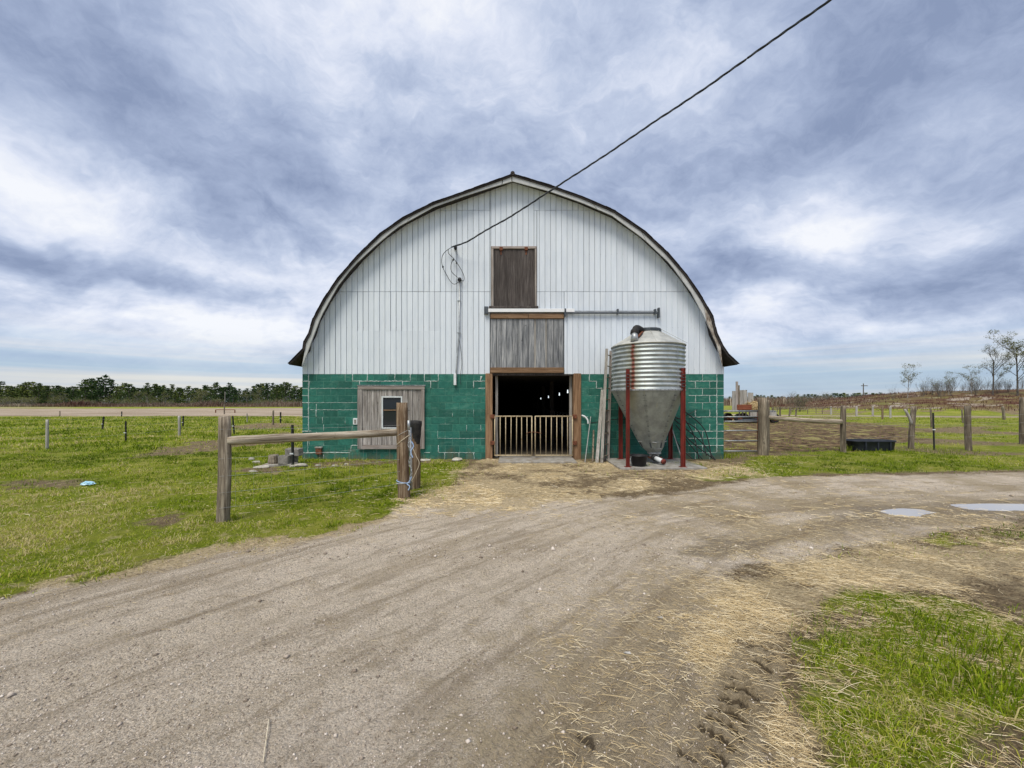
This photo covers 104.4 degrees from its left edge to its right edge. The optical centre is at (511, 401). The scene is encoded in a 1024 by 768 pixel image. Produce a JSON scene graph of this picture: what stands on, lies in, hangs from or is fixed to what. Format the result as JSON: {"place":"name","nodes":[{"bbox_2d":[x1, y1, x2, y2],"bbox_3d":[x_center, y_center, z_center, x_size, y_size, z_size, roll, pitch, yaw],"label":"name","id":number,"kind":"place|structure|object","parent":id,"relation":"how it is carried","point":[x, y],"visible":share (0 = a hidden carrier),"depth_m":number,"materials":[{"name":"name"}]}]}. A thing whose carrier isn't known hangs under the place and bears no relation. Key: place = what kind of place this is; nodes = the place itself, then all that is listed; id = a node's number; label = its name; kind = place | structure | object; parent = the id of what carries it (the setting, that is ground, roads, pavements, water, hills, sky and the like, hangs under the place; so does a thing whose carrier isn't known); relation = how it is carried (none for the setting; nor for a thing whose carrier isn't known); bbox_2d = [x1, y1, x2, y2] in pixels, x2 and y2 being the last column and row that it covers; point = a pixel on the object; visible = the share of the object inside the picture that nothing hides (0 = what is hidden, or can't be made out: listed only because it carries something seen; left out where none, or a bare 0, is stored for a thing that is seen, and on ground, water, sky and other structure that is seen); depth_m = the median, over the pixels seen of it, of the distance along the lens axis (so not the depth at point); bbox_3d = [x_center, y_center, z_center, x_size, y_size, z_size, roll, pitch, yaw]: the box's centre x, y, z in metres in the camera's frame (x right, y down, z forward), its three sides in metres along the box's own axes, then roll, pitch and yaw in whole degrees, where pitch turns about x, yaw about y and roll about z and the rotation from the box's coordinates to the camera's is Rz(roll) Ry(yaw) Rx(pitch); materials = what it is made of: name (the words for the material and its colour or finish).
{"place":"outdoors","nodes":[
{"label":"outdoors","id":0,"kind":"place"},
{"bbox_2d":[0,402,301,416],"bbox_3d":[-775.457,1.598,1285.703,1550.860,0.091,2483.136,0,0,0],"label":"field","id":1,"kind":"structure","parent":0,"point":[30,411],"depth_m":60.59,"materials":[{"name":"beige soil"}]},
{"bbox_2d":[1,386,15,399],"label":"pine tree","id":2,"kind":"object","parent":1,"relation":"on","point":[5,390],"visible":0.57,"depth_m":146.03,"materials":[{"name":"green plant"}]},
{"bbox_2d":[10,388,23,403],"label":"pine tree","id":3,"kind":"object","parent":1,"relation":"on","point":[15,394],"visible":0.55,"depth_m":152.65,"materials":[{"name":"green plant"}]},
{"bbox_2d":[14,383,29,402],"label":"pine tree","id":4,"kind":"object","parent":1,"relation":"on","point":[23,390],"visible":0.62,"depth_m":152.29,"materials":[{"name":"green plant"}]},
{"bbox_2d":[15,382,37,400],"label":"pine tree","id":5,"kind":"object","parent":1,"relation":"on","point":[28,384],"visible":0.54,"depth_m":152.44,"materials":[{"name":"green plant"}]},
{"bbox_2d":[23,382,41,404],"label":"pine tree","id":6,"kind":"object","parent":1,"relation":"on","point":[32,385],"visible":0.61,"depth_m":152.66,"materials":[{"name":"green plant"}]},
{"bbox_2d":[29,383,46,403],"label":"pine tree","id":7,"kind":"object","parent":1,"relation":"on","point":[39,387],"visible":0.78,"depth_m":152.56,"materials":[{"name":"green plant"}]},
{"bbox_2d":[39,385,60,402],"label":"pine tree","id":8,"kind":"object","parent":1,"relation":"on","point":[48,389],"visible":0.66,"depth_m":152.66,"materials":[{"name":"green plant"}]},
{"bbox_2d":[161,388,174,402],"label":"pine tree","id":9,"kind":"object","parent":1,"relation":"on","point":[169,393],"visible":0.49,"depth_m":152.84,"materials":[{"name":"green plant"}]},
{"bbox_2d":[167,384,176,402],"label":"pine tree","id":10,"kind":"object","parent":1,"relation":"on","point":[172,387],"visible":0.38,"depth_m":159.87,"materials":[{"name":"green plant"}]},
{"bbox_2d":[173,387,183,403],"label":"pine tree","id":11,"kind":"object","parent":1,"relation":"on","point":[179,391],"visible":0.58,"depth_m":159.94,"materials":[{"name":"green plant"}]},
{"bbox_2d":[202,385,213,401],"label":"pine tree","id":12,"kind":"object","parent":1,"relation":"on","point":[205,387],"visible":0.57,"depth_m":152.89,"materials":[{"name":"green plant"}]},
{"bbox_2d":[209,382,225,402],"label":"pine tree","id":13,"kind":"object","parent":1,"relation":"on","point":[215,385],"visible":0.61,"depth_m":159.86,"materials":[{"name":"green plant"}]},
{"bbox_2d":[224,382,234,402],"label":"pine tree","id":14,"kind":"object","parent":1,"relation":"on","point":[229,387],"visible":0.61,"depth_m":167.82,"materials":[{"name":"green plant"}]},
{"bbox_2d":[226,387,238,403],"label":"pine tree","id":15,"kind":"object","parent":1,"relation":"on","point":[233,395],"visible":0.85,"depth_m":159.53,"materials":[{"name":"green plant"}]},
{"bbox_2d":[249,384,265,402],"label":"pine tree","id":16,"kind":"object","parent":1,"relation":"on","point":[259,386],"visible":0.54,"depth_m":152.61,"materials":[{"name":"green plant"}]},
{"bbox_2d":[257,383,274,402],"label":"pine tree","id":17,"kind":"object","parent":1,"relation":"on","point":[267,392],"visible":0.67,"depth_m":152.58,"materials":[{"name":"green plant"}]},
{"bbox_2d":[277,382,294,402],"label":"pine tree","id":18,"kind":"object","parent":1,"relation":"on","point":[286,384],"visible":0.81,"depth_m":145.67,"materials":[{"name":"green plant"}]},
{"bbox_2d":[279,384,300,403],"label":"pine tree","id":19,"kind":"object","parent":1,"relation":"on","point":[292,394],"visible":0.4,"depth_m":160.02,"materials":[{"name":"green plant"}]},
{"bbox_2d":[0,472,1023,767],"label":"driveway","id":20,"kind":"structure","parent":0,"point":[406,610],"depth_m":2.69,"materials":[{"name":"beige gravel"}]},
{"bbox_2d":[262,719,268,762],"bbox_3d":[-1.151,1.575,1.859,0.007,0.016,0.265,0,0,-27],"label":"straw stalk","id":21,"kind":"object","parent":20,"relation":"on","point":[265,741],"visible":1,"depth_m":1.84,"materials":[{"name":"beige plant"}]},
{"bbox_2d":[881,508,935,517],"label":"puddle","id":22,"kind":"object","parent":20,"relation":"on","point":[907,512],"visible":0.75,"depth_m":5.81,"materials":[{"name":"grey liquid"}]},
{"bbox_2d":[950,503,1023,510],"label":"puddle","id":23,"kind":"object","parent":20,"relation":"on","point":[1000,507],"visible":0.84,"depth_m":6.14,"materials":[{"name":"grey liquid"}]},
{"bbox_2d":[0,402,1023,767],"bbox_3d":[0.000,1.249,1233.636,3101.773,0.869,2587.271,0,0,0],"label":"ground","id":24,"kind":"structure","parent":0,"point":[1002,576],"depth_m":4.70,"materials":[{"name":"green plant"}]},
{"bbox_2d":[45,420,48,448],"bbox_3d":[-15.696,1.245,13.402,0.082,1.299,0.089,0,0,0],"label":"fence post","id":25,"kind":"object","parent":24,"relation":"on","point":[47,434],"visible":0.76,"depth_m":13.38,"materials":[{"name":"grey wood"}]},
{"bbox_2d":[50,385,63,403],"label":"pine tree","id":26,"kind":"object","parent":24,"relation":"on","point":[58,391],"visible":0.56,"depth_m":159.69,"materials":[{"name":"green plant"}]},
{"bbox_2d":[67,386,77,401],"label":"pine tree","id":27,"kind":"object","parent":24,"relation":"on","point":[72,392],"visible":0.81,"depth_m":145.87,"materials":[{"name":"green plant"}]},
{"bbox_2d":[74,379,97,402],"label":"pine tree","id":28,"kind":"object","parent":24,"relation":"on","point":[87,385],"visible":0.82,"depth_m":145.80,"materials":[{"name":"green plant"}]},
{"bbox_2d":[78,378,102,400],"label":"pine tree","id":29,"kind":"object","parent":24,"relation":"on","point":[94,384],"visible":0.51,"depth_m":153.00,"materials":[{"name":"green plant"}]},
{"bbox_2d":[93,377,106,401],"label":"pine tree","id":30,"kind":"object","parent":24,"relation":"on","point":[98,378],"visible":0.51,"depth_m":167.71,"materials":[{"name":"green plant"}]},
{"bbox_2d":[92,375,118,402],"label":"pine tree","id":31,"kind":"object","parent":24,"relation":"on","point":[105,377],"visible":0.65,"depth_m":167.40,"materials":[{"name":"green plant"}]},
{"bbox_2d":[99,379,118,404],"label":"pine tree","id":32,"kind":"object","parent":24,"relation":"on","point":[111,383],"visible":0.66,"depth_m":167.47,"materials":[{"name":"green plant"}]},
{"bbox_2d":[109,386,123,403],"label":"pine tree","id":33,"kind":"object","parent":24,"relation":"on","point":[116,392],"visible":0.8,"depth_m":145.93,"materials":[{"name":"green plant"}]},
{"bbox_2d":[117,383,130,402],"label":"pine tree","id":34,"kind":"object","parent":24,"relation":"on","point":[124,385],"visible":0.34,"depth_m":167.77,"materials":[{"name":"green plant"}]},
{"bbox_2d":[119,384,139,400],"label":"pine tree","id":35,"kind":"object","parent":24,"relation":"on","point":[127,386],"visible":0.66,"depth_m":145.53,"materials":[{"name":"green plant"}]},
{"bbox_2d":[129,386,141,401],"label":"pine tree","id":36,"kind":"object","parent":24,"relation":"on","point":[134,390],"visible":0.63,"depth_m":145.95,"materials":[{"name":"green plant"}]},
{"bbox_2d":[139,383,152,402],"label":"pine tree","id":37,"kind":"object","parent":24,"relation":"on","point":[146,387],"visible":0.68,"depth_m":145.74,"materials":[{"name":"green plant"}]},
{"bbox_2d":[0,399,301,406],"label":"brush","id":38,"kind":"object","parent":24,"relation":"on","point":[209,403],"visible":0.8,"depth_m":128.97,"materials":[{"name":"plant"}]},
{"bbox_2d":[146,383,161,403],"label":"pine tree","id":39,"kind":"object","parent":24,"relation":"on","point":[155,387],"visible":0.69,"depth_m":145.77,"materials":[{"name":"green plant"}]},
{"bbox_2d":[178,416,180,435],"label":"fence post","id":40,"kind":"object","parent":24,"relation":"on","point":[179,425],"visible":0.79,"depth_m":18.68,"materials":[{"name":"grey wood"}]},
{"bbox_2d":[3,414,267,437],"bbox_3d":[-15.871,0.950,19.901,25.531,0.704,13.434,0,0,16],"label":"wire fence","id":41,"kind":"object","parent":40,"relation":"attached to","point":[132,425],"visible":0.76,"depth_m":15.55,"materials":[{"name":"grey metal"}]},
{"bbox_2d":[177,386,197,403],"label":"pine tree","id":42,"kind":"object","parent":24,"relation":"on","point":[189,394],"visible":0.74,"depth_m":145.51,"materials":[{"name":"green plant"}]},
{"bbox_2d":[203,386,218,401],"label":"pine tree","id":43,"kind":"object","parent":24,"relation":"on","point":[213,392],"visible":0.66,"depth_m":145.81,"materials":[{"name":"green plant"}]},
{"bbox_2d":[216,416,231,522],"bbox_3d":[-3.858,1.050,5.307,0.188,1.726,0.146,0,0,0],"label":"fence post","id":44,"kind":"object","parent":24,"relation":"on","point":[224,469],"visible":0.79,"depth_m":5.25,"materials":[{"name":"brown wood"}]},
{"bbox_2d":[219,425,399,507],"bbox_3d":[-2.845,0.880,5.869,2.396,1.043,0.012,0,0,-33],"label":"wire fence","id":45,"kind":"object","parent":44,"relation":"attached to","point":[292,470],"visible":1,"depth_m":5.67,"materials":[{"name":"grey metal"}]},
{"bbox_2d":[227,429,396,444],"bbox_3d":[-2.837,0.515,5.949,2.344,0.133,0.135,0,0,-34],"label":"log rail","id":46,"kind":"object","parent":44,"relation":"attached to","point":[260,439],"visible":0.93,"depth_m":5.78,"materials":[{"name":"brown wood"}]},
{"bbox_2d":[234,389,243,403],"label":"pine tree","id":47,"kind":"object","parent":24,"relation":"on","point":[239,395],"visible":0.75,"depth_m":145.89,"materials":[{"name":"green plant"}]},
{"bbox_2d":[269,384,281,402],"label":"pine tree","id":48,"kind":"object","parent":24,"relation":"on","point":[276,390],"visible":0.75,"depth_m":145.61,"materials":[{"name":"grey plant"}]},
{"bbox_2d":[262,462,297,466],"bbox_3d":[-5.839,1.585,10.000,0.740,0.070,0.300,0,0,-4],"label":"stone slab","id":49,"kind":"object","parent":24,"relation":"on","point":[276,465],"depth_m":9.86,"materials":[{"name":"stone"}]},
{"bbox_2d":[268,454,278,463],"bbox_3d":[-6.012,1.440,9.999,0.255,0.240,0.260,0,0,0],"label":"wood stump","id":50,"kind":"object","parent":49,"relation":"on","point":[272,458],"visible":0.8,"depth_m":9.90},
{"bbox_2d":[278,455,290,463],"bbox_3d":[-5.710,1.450,9.950,0.220,0.200,0.200,0,0,-10],"label":"concrete block","id":51,"kind":"object","parent":49,"relation":"on","point":[284,459],"depth_m":9.86,"materials":[{"name":"grey concrete"}]},
{"bbox_2d":[290,425,293,464],"bbox_3d":[-5.447,1.175,9.823,0.092,1.210,0.062,0,0,0],"label":"steel stake","id":52,"kind":"object","parent":24,"relation":"on","point":[292,449],"visible":0.54,"depth_m":9.81,"materials":[{"name":"black metal"}]},
{"bbox_2d":[396,402,409,498],"bbox_3d":[-1.805,0.959,6.605,0.242,1.900,0.224,0,0,0],"label":"fence post","id":53,"kind":"object","parent":24,"relation":"on","point":[403,474],"visible":0.8,"depth_m":6.52,"materials":[{"name":"brown wood"}]},
{"bbox_2d":[396,430,419,489],"bbox_3d":[-1.740,0.945,6.540,0.245,0.993,0.433,0,0,-42],"label":"twine","id":54,"kind":"object","parent":53,"relation":"attached to","point":[407,483],"visible":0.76,"depth_m":6.46,"materials":[{"name":"fabric"}]},
{"bbox_2d":[407,420,412,489],"bbox_3d":[-1.669,0.881,6.537,0.091,1.156,0.166,0,0,0],"label":"gate chain","id":55,"kind":"object","parent":53,"relation":"hanging from","point":[410,447],"visible":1,"depth_m":6.58,"materials":[{"name":"metal"}]},
{"bbox_2d":[410,420,421,488],"bbox_3d":[-1.779,1.125,7.345,0.221,1.574,0.211,0,0,0],"label":"fence post","id":56,"kind":"object","parent":24,"relation":"on","point":[415,425],"visible":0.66,"depth_m":7.27,"materials":[{"name":"brown wood"}]},
{"bbox_2d":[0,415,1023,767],"bbox_3d":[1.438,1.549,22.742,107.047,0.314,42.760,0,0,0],"label":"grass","id":57,"kind":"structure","parent":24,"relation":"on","point":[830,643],"depth_m":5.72,"materials":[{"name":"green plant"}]},
{"bbox_2d":[0,458,1023,767],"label":"straw","id":58,"kind":"object","parent":24,"relation":"on","point":[744,624],"visible":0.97,"depth_m":2.98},
{"bbox_2d":[288,171,739,463],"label":"barn","id":59,"kind":"structure","parent":24,"relation":"on","point":[547,301],"depth_m":11.10,"materials":[{"name":"white metal"}]},
{"bbox_2d":[382,396,401,428],"bbox_3d":[-3.343,0.293,11.070,0.576,0.901,0.060,0,0,0],"label":"window","id":60,"kind":"structure","parent":59,"relation":"in","point":[388,402],"depth_m":11.08,"materials":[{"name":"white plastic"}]},
{"bbox_2d":[490,415,531,455],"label":"metal gate","id":61,"kind":"structure","parent":59,"relation":"attached to","point":[492,417],"depth_m":11.03,"materials":[{"name":"beige metal"}]},
{"bbox_2d":[494,247,533,305],"bbox_3d":[0.065,-3.503,11.090,1.119,1.642,0.060,0,0,0],"label":"loft door","id":62,"kind":"structure","parent":59,"relation":"in","point":[513,268],"depth_m":11.10,"materials":[{"name":"wood"}]},
{"bbox_2d":[535,415,576,455],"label":"metal gate","id":63,"kind":"structure","parent":59,"relation":"attached to","point":[574,417],"depth_m":11.03,"materials":[{"name":"beige metal"}]},
{"bbox_2d":[441,0,831,283],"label":"service cable","id":64,"kind":"object","parent":59,"relation":"attached to","point":[730,70],"visible":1,"depth_m":8.37,"materials":[{"name":"black rubber"}]},
{"bbox_2d":[592,430,593,461],"bbox_3d":[2.212,1.192,10.820,0.044,0.832,0.484,0,0,15],"label":"wooden stake","id":65,"kind":"object","parent":24,"relation":"on","point":[593,447],"visible":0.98,"depth_m":10.76,"materials":[{"name":"grey wood"}]},
{"bbox_2d":[595,389,602,462],"bbox_3d":[2.366,0.631,10.700,0.087,1.955,0.720,0,0,26],"label":"leaning board","id":66,"kind":"object","parent":24,"relation":"on","point":[599,430],"visible":0.82,"depth_m":10.66,"materials":[{"name":"grey wood"}]},
{"bbox_2d":[600,349,611,462],"bbox_3d":[2.552,0.083,10.724,0.096,3.043,0.740,0,0,34],"label":"ladder","id":67,"kind":"object","parent":24,"relation":"on","point":[604,407],"visible":0.95,"depth_m":10.69,"materials":[{"name":"grey wood"}]},
{"bbox_2d":[604,409,607,460],"bbox_3d":[2.575,0.907,10.895,0.055,1.395,0.356,0,0,23],"label":"leaning board","id":68,"kind":"object","parent":24,"relation":"on","point":[606,415],"visible":0.96,"depth_m":10.88,"materials":[{"name":"grey wood"}]},
{"bbox_2d":[606,458,707,469],"bbox_3d":[3.585,1.625,10.170,2.070,0.150,1.620,0,0,0],"label":"concrete pad","id":69,"kind":"object","parent":24,"relation":"on","point":[654,465],"visible":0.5,"depth_m":9.67,"materials":[{"name":"grey concrete"}]},
{"bbox_2d":[630,454,647,465],"bbox_3d":[3.061,1.411,9.620,0.466,0.250,0.444,0,0,0],"label":"black tub","id":70,"kind":"object","parent":69,"relation":"on","point":[638,459],"visible":0.98,"depth_m":9.47,"materials":[{"name":"plastic"}]},
{"bbox_2d":[611,325,686,466],"bbox_3d":[3.464,-0.168,10.130,1.838,3.435,1.830,0,0,0],"label":"feed bin","id":71,"kind":"object","parent":69,"relation":"on","point":[648,382],"visible":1,"depth_m":9.46,"materials":[{"name":"metal"}]},
{"bbox_2d":[673,412,715,459],"bbox_3d":[4.961,0.896,10.885,1.129,1.385,0.297,0,0,0],"label":"hose bundle","id":72,"kind":"object","parent":24,"relation":"on","point":[711,456],"visible":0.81,"depth_m":10.94,"materials":[{"name":"black plastic"}]},
{"bbox_2d":[757,398,768,455],"bbox_3d":[7.657,0.896,12.095,0.314,2.048,0.278,0,0,0],"label":"fence post","id":73,"kind":"object","parent":24,"relation":"on","point":[763,430],"visible":0.88,"depth_m":11.99,"materials":[{"name":"brown wood"}]},
{"bbox_2d":[724,410,757,451],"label":"tube gate","id":74,"kind":"structure","parent":73,"relation":"attached to","point":[742,430],"depth_m":12.19,"materials":[{"name":"metal"}]},
{"bbox_2d":[769,416,843,423],"bbox_3d":[9.157,0.563,12.407,2.826,0.295,0.172,0,0,-12],"label":"log rail","id":75,"kind":"object","parent":73,"relation":"attached to","point":[815,420],"visible":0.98,"depth_m":12.38,"materials":[{"name":"beige wood"}]},
{"bbox_2d":[724,396,858,405],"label":"brush","id":76,"kind":"object","parent":24,"relation":"on","point":[773,401],"visible":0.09,"depth_m":162.03,"materials":[{"name":"brown plant"}]},
{"bbox_2d":[771,407,831,415],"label":"rail fence","id":77,"kind":"object","parent":24,"relation":"on","point":[795,409],"visible":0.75,"depth_m":44.96,"materials":[{"name":"grey wood"}]},
{"bbox_2d":[724,419,938,452],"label":"muddy yard","id":78,"kind":"structure","parent":24,"relation":"on","point":[780,432],"depth_m":19.23,"materials":[{"name":"brown soil"}]},
{"bbox_2d":[724,405,778,422],"bbox_3d":[18.625,0.899,30.950,3.367,1.399,2.100,0,0,0],"label":"hay wagon","id":79,"kind":"object","parent":78,"relation":"on","point":[749,408],"visible":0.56,"depth_m":30.06,"materials":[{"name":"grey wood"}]},
{"bbox_2d":[732,391,735,409],"bbox_3d":[17.232,-0.100,30.800,0.263,1.500,0.060,0,0,0],"label":"upright panel","id":80,"kind":"object","parent":79,"relation":"on","point":[733,400],"visible":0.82,"depth_m":30.77,"materials":[{"name":"grey wood"}]},
{"bbox_2d":[736,381,737,409],"bbox_3d":[17.456,-0.467,30.800,0.163,2.234,0.060,0,0,0],"label":"upright panel","id":81,"kind":"object","parent":79,"relation":"on","point":[736,394],"visible":0.64,"depth_m":30.77,"materials":[{"name":"grey wood"}]},
{"bbox_2d":[740,390,746,404],"bbox_3d":[17.959,-0.141,30.800,0.558,1.583,0.060,0,0,0],"label":"upright panel","id":82,"kind":"object","parent":79,"relation":"on","point":[743,396],"visible":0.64,"depth_m":30.77,"materials":[{"name":"grey wood"}]},
{"bbox_3d":[18.618,0.349,31.087,2.019,0.582,1.457,0,0,0],"label":"hay heap","id":83,"kind":"object","parent":79,"relation":"on","visible":0},
{"bbox_2d":[743,399,757,409],"bbox_3d":[18.595,0.195,31.094,2.498,0.869,2.004,0,0,0],"label":"hay","id":84,"kind":"object","parent":83,"relation":"on","point":[754,404],"visible":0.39,"depth_m":30.50,"materials":[{"name":"plant"}]},
{"bbox_2d":[768,400,769,450],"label":"fence post","id":85,"kind":"object","parent":78,"relation":"on","point":[769,421],"visible":0.45,"depth_m":13.17,"materials":[{"name":"brown wood"}]},
{"bbox_2d":[840,405,846,452],"bbox_3d":[10.620,1.020,12.719,0.158,1.816,0.150,0,0,0],"label":"fence post","id":86,"kind":"object","parent":24,"relation":"on","point":[843,430],"visible":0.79,"depth_m":12.67,"materials":[{"name":"brown wood"}]},
{"bbox_2d":[846,439,896,450],"bbox_3d":[11.859,1.426,13.200,1.539,0.325,0.749,0,0,0],"label":"water trough","id":87,"kind":"object","parent":24,"relation":"on","point":[869,444],"visible":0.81,"depth_m":12.87,"materials":[{"name":"black plastic"}]},
{"bbox_2d":[904,406,916,448],"bbox_3d":[13.712,1.035,13.692,0.475,1.790,0.177,0,0,0],"label":"fence post","id":88,"kind":"object","parent":24,"relation":"on","point":[911,416],"visible":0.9,"depth_m":13.63,"materials":[{"name":"brown wood"}]},
{"bbox_2d":[846,414,1023,437],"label":"wire fence","id":89,"kind":"object","parent":88,"relation":"attached to","point":[937,424],"visible":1,"depth_m":13.36,"materials":[{"name":"grey metal"}]},
{"bbox_2d":[932,413,935,449],"bbox_3d":[14.059,1.084,13.227,0.105,1.444,0.062,0,0,0],"label":"steel stake","id":90,"kind":"object","parent":24,"relation":"on","point":[933,426],"visible":0.76,"depth_m":13.21,"materials":[{"name":"black metal"}]},
{"bbox_2d":[964,405,972,450],"bbox_3d":[15.217,1.025,13.227,0.202,1.812,0.190,0,0,0],"label":"fence post","id":91,"kind":"object","parent":24,"relation":"on","point":[967,430],"visible":0.84,"depth_m":13.18,"materials":[{"name":"brown wood"}]},
{"bbox_2d":[1019,397,1023,444],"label":"fence post","id":92,"kind":"object","parent":24,"relation":"on","point":[1021,420],"visible":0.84,"depth_m":14.78,"materials":[{"name":"brown wood"}]},
{"bbox_3d":[-5.731,1.495,10.300,0.300,0.210,0.200,0,0,-15],"label":"concrete block","id":93,"kind":"object","parent":24,"relation":"on","visible":0},
{"bbox_2d":[285,448,302,455],"bbox_3d":[-5.594,1.285,10.193,0.380,0.190,0.200,0,4,6],"label":"concrete block","id":94,"kind":"object","parent":93,"relation":"on","point":[298,451],"depth_m":10.11,"materials":[{"name":"grey concrete"}]},
{"bbox_2d":[0,0,1023,401],"label":"sky","id":95,"kind":"structure","parent":0,"point":[185,185],"materials":[{"name":"grey"}]},
{"bbox_2d":[732,414,1018,417],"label":"path","id":96,"kind":"structure","parent":0,"point":[901,416],"depth_m":43.81,"materials":[{"name":"beige soil"}]},
{"bbox_2d":[775,389,1023,409],"bbox_3d":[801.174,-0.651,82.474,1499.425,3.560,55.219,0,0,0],"label":"hill","id":97,"kind":"structure","parent":0,"point":[913,399],"depth_m":62.59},
{"bbox_2d":[770,388,1021,410],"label":"brush","id":98,"kind":"object","parent":97,"relation":"on","point":[847,399],"visible":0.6,"depth_m":65.31,"materials":[{"name":"brown plant"}]},
{"bbox_2d":[900,364,919,397],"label":"bare tree","id":99,"kind":"object","parent":97,"relation":"on","point":[909,380],"visible":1,"depth_m":65.91,"materials":[{"name":"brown plant"}]},
{"bbox_2d":[933,378,953,396],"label":"bare sapling","id":100,"kind":"object","parent":97,"relation":"on","point":[941,387],"visible":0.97,"depth_m":64.64,"materials":[{"name":"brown plant"}]},
{"bbox_2d":[958,365,981,393],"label":"bare tree","id":101,"kind":"object","parent":97,"relation":"on","point":[972,379],"visible":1,"depth_m":64.96,"materials":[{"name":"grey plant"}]},
{"bbox_2d":[980,338,1017,394],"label":"bare tree","id":102,"kind":"object","parent":97,"relation":"on","point":[996,358],"visible":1,"depth_m":62.61,"materials":[{"name":"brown plant"}]},
{"bbox_2d":[985,330,1023,395],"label":"bare tree","id":103,"kind":"object","parent":97,"relation":"on","point":[1008,342],"visible":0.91,"depth_m":62.04,"materials":[{"name":"brown plant"}]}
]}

